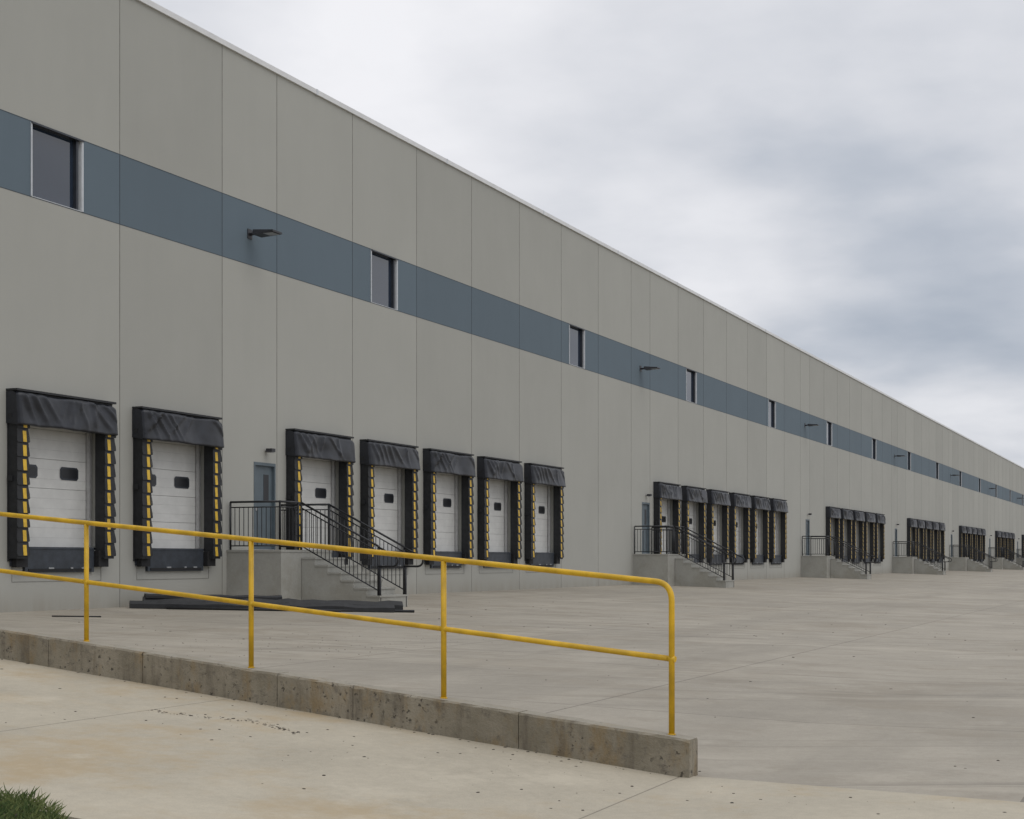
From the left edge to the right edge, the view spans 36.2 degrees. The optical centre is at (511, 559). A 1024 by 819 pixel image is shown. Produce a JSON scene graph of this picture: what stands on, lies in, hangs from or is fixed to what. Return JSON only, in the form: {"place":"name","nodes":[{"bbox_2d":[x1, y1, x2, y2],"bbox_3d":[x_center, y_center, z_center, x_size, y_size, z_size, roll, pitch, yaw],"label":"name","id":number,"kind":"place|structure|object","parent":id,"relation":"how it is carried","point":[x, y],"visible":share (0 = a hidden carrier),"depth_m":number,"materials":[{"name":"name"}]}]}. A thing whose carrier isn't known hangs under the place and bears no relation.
{"place":"outdoors","nodes":[
{"label":"outdoors","id":0,"kind":"place"},
{"bbox_2d":[0,627,697,777],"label":"concrete retaining wall","id":1,"kind":"structure","parent":0,"point":[656,751],"depth_m":12.32,"materials":[{"name":"grey concrete"}]},
{"bbox_2d":[0,512,676,734],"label":"yellow guardrail","id":2,"kind":"object","parent":1,"relation":"on","point":[670,658],"visible":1,"depth_m":12.37,"materials":[{"name":"metal"}]},
{"bbox_2d":[0,569,1023,801],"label":"concrete yard","id":3,"kind":"structure","parent":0,"point":[888,707],"depth_m":21.62,"materials":[{"name":"grey concrete"}]},
{"bbox_2d":[52,606,414,616],"bbox_3d":[-5.733,1.027,31.053,8.177,0.182,2.199,0,0,-44],"label":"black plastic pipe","id":4,"kind":"object","parent":3,"relation":"on","point":[257,609],"visible":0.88,"depth_m":31.76,"materials":[{"name":"plastic"}]},
{"bbox_2d":[129,601,394,611],"bbox_3d":[-5.085,0.962,32.224,5.400,0.282,0.355,0,0,-17],"label":"black foam pad","id":5,"kind":"object","parent":3,"relation":"on","point":[322,605],"visible":0.78,"depth_m":32.04,"materials":[{"name":"plastic"}]},
{"bbox_2d":[142,596,402,609],"bbox_3d":[-4.932,0.923,32.694,5.404,0.352,0.331,0,0,-18],"label":"black foam pad","id":6,"kind":"object","parent":3,"relation":"on","point":[398,605],"visible":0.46,"depth_m":32.77,"materials":[{"name":"plastic"}]},
{"bbox_2d":[144,593,281,599],"bbox_3d":[-6.150,0.763,32.352,2.811,0.156,0.271,0,0,-22],"label":"black foam pad","id":7,"kind":"object","parent":6,"relation":"on","point":[272,597],"visible":0.58,"depth_m":32.39,"materials":[{"name":"plastic"}]},
{"bbox_2d":[226,500,423,606],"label":"concrete staircase","id":8,"kind":"structure","parent":3,"relation":"on","point":[306,574],"depth_m":35.05,"materials":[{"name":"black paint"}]},
{"bbox_2d":[1,598,1013,813],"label":"dirt debris","id":9,"kind":"object","parent":3,"relation":"on","point":[427,733],"visible":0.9,"depth_m":11.80,"materials":[{"name":"brown soil"}]},
{"bbox_2d":[0,659,1023,818],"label":"concrete ramp","id":10,"kind":"structure","parent":3,"relation":"on","point":[118,757],"depth_m":10.09,"materials":[{"name":"beige concrete"}]},
{"bbox_2d":[0,782,70,818],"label":"grass verge","id":11,"kind":"object","parent":10,"relation":"on","point":[22,806],"depth_m":8.08,"materials":[{"name":"green plant"}]},
{"bbox_2d":[633,525,744,587],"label":"concrete staircase","id":12,"kind":"structure","parent":3,"relation":"on","point":[674,569],"depth_m":60.34,"materials":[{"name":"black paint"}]},
{"bbox_2d":[801,536,878,578],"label":"concrete staircase","id":13,"kind":"structure","parent":3,"relation":"on","point":[828,566],"depth_m":86.10,"materials":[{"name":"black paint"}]},
{"bbox_2d":[892,541,951,574],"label":"concrete staircase","id":14,"kind":"structure","parent":3,"relation":"on","point":[909,565],"depth_m":111.94,"materials":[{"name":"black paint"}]},
{"bbox_2d":[949,545,996,571],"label":"concrete staircase","id":15,"kind":"structure","parent":3,"relation":"on","point":[966,563],"depth_m":137.79,"materials":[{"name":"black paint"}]},
{"bbox_2d":[988,547,1023,569],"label":"concrete staircase","id":16,"kind":"structure","parent":3,"relation":"on","point":[1001,563],"depth_m":163.60,"materials":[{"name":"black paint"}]},
{"bbox_2d":[151,0,1023,467],"label":"sky","id":17,"kind":"structure","parent":0,"point":[844,179],"materials":[{"name":"grey"}]},
{"label":"ground","id":18,"kind":"structure","parent":0,"visible":0},
{"bbox_2d":[0,0,1023,612],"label":"wall","id":19,"kind":"structure","parent":18,"relation":"on","point":[124,318],"depth_m":40.45,"materials":[{"name":"paint"}]},
{"bbox_2d":[31,121,83,211],"bbox_3d":[-8.707,-7.475,29.901,0.165,1.410,1.490,0,0,24],"label":"clerestory window","id":20,"kind":"structure","parent":19,"relation":"attached to","point":[57,167],"depth_m":30.02,"materials":[{"name":"grey glass"}]},
{"bbox_2d":[6,388,117,581],"bbox_3d":[-8.619,-1.355,29.890,0.696,3.540,2.880,0,0,24],"label":"loading dock door","id":21,"kind":"structure","parent":19,"relation":"attached to","point":[61,459],"depth_m":30.04,"materials":[{"name":"paint"}]},
{"bbox_2d":[132,406,223,579],"bbox_3d":[-7.135,-1.355,33.279,0.706,3.540,2.880,0,0,24],"label":"loading dock door","id":22,"kind":"structure","parent":19,"relation":"attached to","point":[177,470],"depth_m":33.52,"materials":[{"name":"paint"}]},
{"bbox_2d":[247,229,281,239],"bbox_3d":[-5.681,-7.470,35.809,0.753,0.220,0.400,0,0,24],"label":"wall floodlight","id":23,"kind":"object","parent":19,"relation":"attached to","point":[261,233],"depth_m":35.71,"materials":[{"name":"black metal"}]},
{"bbox_2d":[254,448,275,549],"bbox_3d":[-5.804,-1.385,36.561,0.520,2.410,0.920,0,0,24],"label":"personnel door","id":24,"kind":"structure","parent":19,"relation":"attached to","point":[264,481],"depth_m":36.64,"materials":[{"name":"metal"}]},
{"bbox_2d":[285,428,355,564],"bbox_3d":[-4.787,-1.355,38.671,0.697,3.540,2.880,0,0,24],"label":"loading dock door","id":25,"kind":"structure","parent":19,"relation":"attached to","point":[319,467],"depth_m":39.00,"materials":[{"name":"paint"}]},
{"bbox_2d":[371,249,398,309],"bbox_3d":[-3.457,-7.475,41.936,0.165,1.410,1.490,0,0,24],"label":"clerestory window","id":26,"kind":"structure","parent":19,"relation":"attached to","point":[384,279],"depth_m":42.16,"materials":[{"name":"grey glass"}]},
{"bbox_2d":[360,439,420,575],"bbox_3d":[-3.339,-1.355,41.990,0.697,3.540,2.880,0,0,24],"label":"loading dock door","id":27,"kind":"structure","parent":19,"relation":"attached to","point":[388,489],"depth_m":42.36,"materials":[{"name":"paint"}]},
{"bbox_2d":[423,448,475,573],"bbox_3d":[-1.887,-1.355,45.308,0.706,3.540,2.880,0,0,24],"label":"loading dock door","id":28,"kind":"structure","parent":19,"relation":"attached to","point":[448,504],"depth_m":45.73,"materials":[{"name":"paint"}]},
{"bbox_2d":[477,456,523,572],"bbox_3d":[-0.443,-1.355,48.629,0.697,3.540,2.880,0,0,24],"label":"loading dock door","id":29,"kind":"structure","parent":19,"relation":"attached to","point":[499,507],"depth_m":49.06,"materials":[{"name":"paint"}]},
{"bbox_2d":[0,0,1023,606],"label":"trim","id":30,"kind":"structure","parent":19,"relation":"attached to","point":[306,86],"depth_m":43.78,"materials":[{"name":"metal"}]},
{"bbox_2d":[524,463,565,572],"bbox_3d":[1.005,-1.355,51.948,0.697,3.540,2.880,0,0,24],"label":"loading dock door","id":31,"kind":"structure","parent":19,"relation":"attached to","point":[544,485],"depth_m":52.36,"materials":[{"name":"paint"}]},
{"bbox_2d":[569,324,585,368],"bbox_3d":[2.237,-7.475,54.988,0.165,1.410,1.490,0,0,24],"label":"clerestory window","id":32,"kind":"structure","parent":19,"relation":"attached to","point":[576,346],"depth_m":55.23,"materials":[{"name":"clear glass"}]},
{"bbox_2d":[642,494,651,553],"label":"personnel door","id":33,"kind":"structure","parent":19,"relation":"attached to","point":[645,513],"depth_m":62.03,"materials":[{"name":"metal"}]},
{"bbox_2d":[640,366,659,371],"bbox_3d":[5.363,-7.470,61.125,0.753,0.220,0.400,0,0,24],"label":"wall floodlight","id":34,"kind":"object","parent":19,"relation":"attached to","point":[648,368],"depth_m":61.00,"materials":[{"name":"black metal"}]},
{"bbox_2d":[653,481,681,553],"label":"loading dock door","id":35,"kind":"structure","parent":19,"relation":"attached to","point":[667,501],"depth_m":64.52,"materials":[{"name":"paint"}]},
{"bbox_2d":[686,368,696,403],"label":"clerestory window","id":36,"kind":"structure","parent":19,"relation":"attached to","point":[691,385],"depth_m":67.82,"materials":[{"name":"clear glass"}]},
{"bbox_2d":[681,486,707,562],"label":"loading dock door","id":37,"kind":"structure","parent":19,"relation":"attached to","point":[694,501],"depth_m":68.09,"materials":[{"name":"paint"}]},
{"bbox_2d":[706,489,730,564],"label":"loading dock door","id":38,"kind":"structure","parent":19,"relation":"attached to","point":[718,504],"depth_m":71.48,"materials":[{"name":"paint"}]},
{"bbox_2d":[729,492,751,568],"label":"loading dock door","id":39,"kind":"structure","parent":19,"relation":"attached to","point":[740,507],"depth_m":74.91,"materials":[{"name":"paint"}]},
{"bbox_2d":[750,495,770,567],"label":"loading dock door","id":40,"kind":"structure","parent":19,"relation":"attached to","point":[760,509],"depth_m":78.30,"materials":[{"name":"paint"}]},
{"bbox_2d":[768,399,775,427],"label":"clerestory window","id":41,"kind":"structure","parent":19,"relation":"attached to","point":[772,413],"depth_m":80.61,"materials":[{"name":"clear glass"}]},
{"bbox_2d":[769,498,787,567],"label":"loading dock door","id":42,"kind":"structure","parent":19,"relation":"attached to","point":[778,512],"depth_m":81.71,"materials":[{"name":"paint"}]},
{"bbox_2d":[806,513,811,555],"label":"personnel door","id":43,"kind":"structure","parent":19,"relation":"attached to","point":[808,534],"depth_m":88.01,"materials":[{"name":"metal"}]},
{"bbox_2d":[826,421,831,445],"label":"clerestory window","id":44,"kind":"structure","parent":19,"relation":"attached to","point":[828,433],"depth_m":93.12,"materials":[{"name":"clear glass"}]},
{"bbox_2d":[826,506,840,558],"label":"loading dock door","id":45,"kind":"structure","parent":19,"relation":"attached to","point":[833,516],"depth_m":93.85,"materials":[{"name":"paint"}]},
{"bbox_2d":[840,508,852,563],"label":"loading dock door","id":46,"kind":"structure","parent":19,"relation":"attached to","point":[846,519],"depth_m":97.12,"materials":[{"name":"paint"}]},
{"bbox_2d":[851,510,864,565],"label":"loading dock door","id":47,"kind":"structure","parent":19,"relation":"attached to","point":[858,520],"depth_m":100.60,"materials":[{"name":"paint"}]},
{"bbox_2d":[863,512,875,562],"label":"loading dock door","id":48,"kind":"structure","parent":19,"relation":"attached to","point":[869,530],"depth_m":104.33,"materials":[{"name":"paint"}]},
{"bbox_2d":[872,438,876,459],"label":"clerestory window","id":49,"kind":"structure","parent":19,"relation":"attached to","point":[873,448],"depth_m":106.12,"materials":[{"name":"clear glass"}]},
{"bbox_2d":[873,513,885,562],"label":"loading dock door","id":50,"kind":"structure","parent":19,"relation":"attached to","point":[879,535],"depth_m":107.70,"materials":[{"name":"paint"}]},
{"bbox_2d":[895,524,898,556],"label":"personnel door","id":51,"kind":"structure","parent":19,"relation":"attached to","point":[895,539],"depth_m":113.67,"materials":[{"name":"metal"}]},
{"bbox_2d":[907,451,910,470],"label":"clerestory window","id":52,"kind":"structure","parent":19,"relation":"attached to","point":[908,460],"depth_m":119.05,"materials":[{"name":"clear glass"}]},
{"bbox_2d":[907,518,916,556],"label":"loading dock door","id":53,"kind":"structure","parent":19,"relation":"attached to","point":[911,528],"depth_m":117.83,"materials":[{"name":"paint"}]},
{"bbox_2d":[916,519,924,560],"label":"loading dock door","id":54,"kind":"structure","parent":19,"relation":"attached to","point":[920,528],"depth_m":123.25,"materials":[{"name":"paint"}]},
{"bbox_2d":[923,520,931,562],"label":"loading dock door","id":55,"kind":"structure","parent":19,"relation":"attached to","point":[927,533],"depth_m":126.77,"materials":[{"name":"paint"}]},
{"bbox_2d":[930,521,938,562],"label":"loading dock door","id":56,"kind":"structure","parent":19,"relation":"attached to","point":[934,536],"depth_m":129.78,"materials":[{"name":"paint"}]},
{"bbox_2d":[936,462,938,478],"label":"clerestory window","id":57,"kind":"structure","parent":19,"relation":"attached to","point":[937,470],"depth_m":132.16,"materials":[{"name":"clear glass"}]},
{"bbox_2d":[938,522,945,564],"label":"loading dock door","id":58,"kind":"structure","parent":19,"relation":"attached to","point":[941,539],"depth_m":133.58,"materials":[{"name":"paint"}]},
{"bbox_2d":[959,471,961,486],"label":"clerestory window","id":59,"kind":"structure","parent":19,"relation":"attached to","point":[960,478],"depth_m":145.08,"materials":[{"name":"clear glass"}]},
{"bbox_2d":[959,526,966,556],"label":"loading dock door","id":60,"kind":"structure","parent":19,"relation":"attached to","point":[962,535],"depth_m":143.73,"materials":[{"name":"paint"}]},
{"bbox_2d":[966,526,971,558],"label":"loading dock door","id":61,"kind":"structure","parent":19,"relation":"attached to","point":[968,535],"depth_m":149.23,"materials":[{"name":"paint"}]},
{"bbox_2d":[970,527,976,560],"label":"loading dock door","id":62,"kind":"structure","parent":19,"relation":"attached to","point":[973,537],"depth_m":152.60,"materials":[{"name":"paint"}]},
{"bbox_2d":[976,528,981,560],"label":"loading dock door","id":63,"kind":"structure","parent":19,"relation":"attached to","point":[978,540],"depth_m":156.02,"materials":[{"name":"paint"}]},
{"bbox_2d":[981,529,985,561],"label":"loading dock door","id":64,"kind":"structure","parent":19,"relation":"attached to","point":[983,533],"depth_m":159.43,"materials":[{"name":"paint"}]},
{"bbox_2d":[995,531,1000,557],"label":"loading dock door","id":65,"kind":"structure","parent":19,"relation":"attached to","point":[997,537],"depth_m":169.47,"materials":[{"name":"paint"}]},
{"bbox_2d":[1000,531,1004,557],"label":"loading dock door","id":66,"kind":"structure","parent":19,"relation":"attached to","point":[1002,537],"depth_m":173.94,"materials":[{"name":"paint"}]},
{"bbox_2d":[1004,532,1007,558],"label":"loading dock door","id":67,"kind":"structure","parent":19,"relation":"attached to","point":[1006,545],"depth_m":178.50,"materials":[{"name":"paint"}]},
{"bbox_2d":[1008,532,1011,560],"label":"loading dock door","id":68,"kind":"structure","parent":19,"relation":"attached to","point":[1009,543],"depth_m":181.87,"materials":[{"name":"paint"}]},
{"bbox_2d":[1011,533,1014,561],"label":"loading dock door","id":69,"kind":"structure","parent":19,"relation":"attached to","point":[1013,547],"depth_m":185.29,"materials":[{"name":"paint"}]},
{"bbox_2d":[1022,535,1023,556],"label":"loading dock door","id":70,"kind":"structure","parent":19,"relation":"attached to","point":[1023,545],"depth_m":195.25,"materials":[{"name":"paint"}]}
]}

